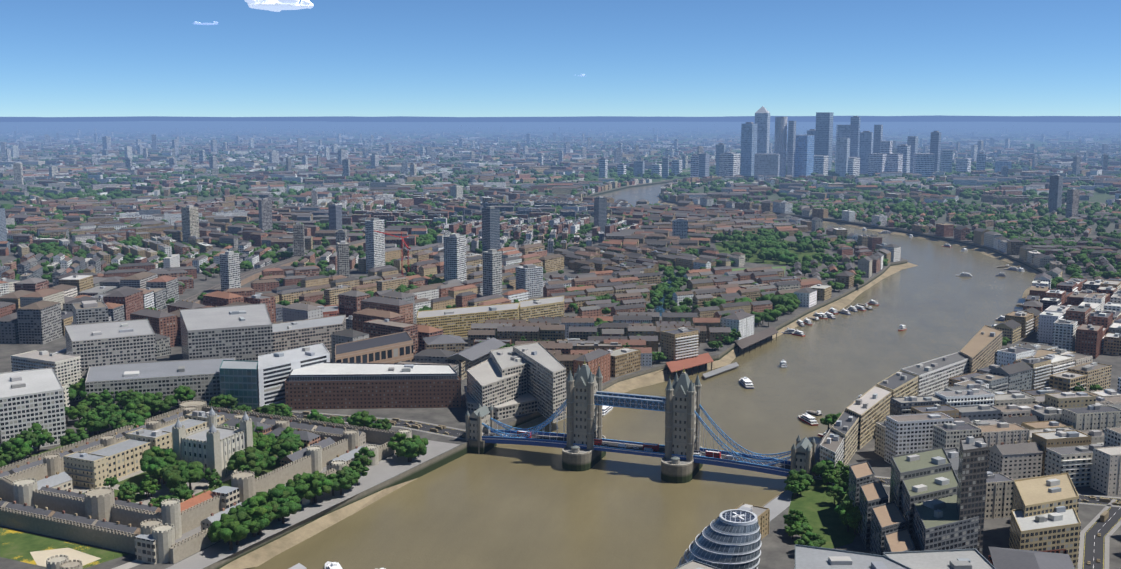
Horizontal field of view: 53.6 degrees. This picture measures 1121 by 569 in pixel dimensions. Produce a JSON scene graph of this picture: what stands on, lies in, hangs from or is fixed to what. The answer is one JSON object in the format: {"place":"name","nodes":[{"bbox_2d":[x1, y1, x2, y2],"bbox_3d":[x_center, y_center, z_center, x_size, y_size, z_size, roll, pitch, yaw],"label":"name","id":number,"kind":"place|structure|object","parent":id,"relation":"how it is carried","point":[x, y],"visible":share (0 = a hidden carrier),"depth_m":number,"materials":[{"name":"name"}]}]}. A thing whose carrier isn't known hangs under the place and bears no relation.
{"place":"outdoors","nodes":[
{"label":"outdoors","id":0,"kind":"place"},
{"bbox_2d":[245,0,313,11],"bbox_3d":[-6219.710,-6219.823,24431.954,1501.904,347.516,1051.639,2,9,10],"label":"cloud","id":1,"kind":"structure","parent":0,"point":[275,5],"depth_m":24231.18,"materials":[{"name":"white"}]},
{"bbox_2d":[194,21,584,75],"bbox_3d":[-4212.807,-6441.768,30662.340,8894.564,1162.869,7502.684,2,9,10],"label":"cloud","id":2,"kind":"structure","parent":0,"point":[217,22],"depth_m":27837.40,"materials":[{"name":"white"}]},
{"bbox_2d":[0,121,1120,568],"bbox_3d":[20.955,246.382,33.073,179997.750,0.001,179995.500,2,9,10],"label":"ground","id":3,"kind":"structure","parent":0,"point":[778,547],"depth_m":2563.84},
{"bbox_2d":[0,409,459,568],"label":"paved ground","id":4,"kind":"structure","parent":3,"relation":"on","point":[29,548],"depth_m":675.52,"materials":[{"name":"grey stone"}]},
{"bbox_2d":[0,410,365,534],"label":"tower houses","id":5,"kind":"structure","parent":4,"relation":"on","point":[94,469],"depth_m":772.87,"materials":[{"name":"beige stone"}]},
{"bbox_2d":[0,400,411,568],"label":"tower of london","id":6,"kind":"structure","parent":4,"relation":"on","point":[213,444],"depth_m":710.70,"materials":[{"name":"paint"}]},
{"bbox_2d":[0,133,1080,568],"bbox_3d":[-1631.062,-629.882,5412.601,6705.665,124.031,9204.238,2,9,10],"label":"buildings","id":7,"kind":"structure","parent":3,"relation":"on","point":[930,513],"depth_m":953.51,"materials":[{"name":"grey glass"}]},
{"bbox_2d":[0,185,1120,568],"bbox_3d":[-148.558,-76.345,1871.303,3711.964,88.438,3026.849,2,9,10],"label":"city","id":8,"kind":"object","parent":3,"relation":"on","point":[1026,411],"visible":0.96,"depth_m":1469.35,"materials":[{"name":"brown brick"}]},
{"bbox_2d":[0,141,1120,550],"bbox_3d":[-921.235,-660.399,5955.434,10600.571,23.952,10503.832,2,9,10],"label":"trees","id":9,"kind":"object","parent":3,"relation":"on","point":[258,511],"visible":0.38,"depth_m":1867.44,"materials":[{"name":"green plant"}]},
{"bbox_2d":[0,124,1120,204],"bbox_3d":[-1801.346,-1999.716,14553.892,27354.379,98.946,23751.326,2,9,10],"label":"city","id":10,"kind":"object","parent":3,"relation":"on","point":[332,172],"visible":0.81,"depth_m":5530.32,"materials":[{"name":"grey glass"}]},
{"bbox_2d":[8,196,1120,568],"bbox_3d":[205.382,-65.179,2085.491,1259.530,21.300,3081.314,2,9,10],"label":"riverbank","id":11,"kind":"structure","parent":3,"relation":"on","point":[814,504],"depth_m":891.50,"materials":[{"name":"grey concrete"}]},
{"bbox_2d":[203,177,1043,568],"bbox_3d":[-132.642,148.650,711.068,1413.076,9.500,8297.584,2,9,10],"label":"river walls","id":12,"kind":"structure","parent":3,"relation":"on","point":[433,463],"depth_m":899.58,"materials":[{"name":"beige stone"}]},
{"bbox_2d":[462,361,814,485],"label":"bridge","id":13,"kind":"structure","parent":3,"relation":"on","point":[584,443],"depth_m":814.72,"materials":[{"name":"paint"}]},
{"bbox_2d":[677,509,761,568],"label":"city hall","id":14,"kind":"structure","parent":3,"relation":"on","point":[729,539],"depth_m":560.28,"materials":[{"name":"grey glass"}]},
{"bbox_2d":[599,106,1011,178],"bbox_3d":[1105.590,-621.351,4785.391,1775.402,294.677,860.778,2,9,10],"label":"skyscrapers","id":15,"kind":"structure","parent":3,"relation":"on","point":[858,153],"depth_m":4697.52,"materials":[{"name":"grey glass"}]},
{"bbox_2d":[0,115,1120,122],"bbox_3d":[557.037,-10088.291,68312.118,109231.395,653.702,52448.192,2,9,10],"label":"hills","id":16,"kind":"structure","parent":0,"point":[1091,119],"depth_m":56387.94,"materials":[{"name":"blue"}]},
{"bbox_2d":[0,0,1120,116],"label":"sky","id":17,"kind":"structure","parent":0,"point":[59,58],"materials":[{"name":"blue"}]},
{"bbox_2d":[245,183,1034,568],"bbox_3d":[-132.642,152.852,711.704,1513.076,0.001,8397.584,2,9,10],"label":"water","id":18,"kind":"structure","parent":0,"point":[517,507],"depth_m":821.46,"materials":[{"name":"brown liquid"}]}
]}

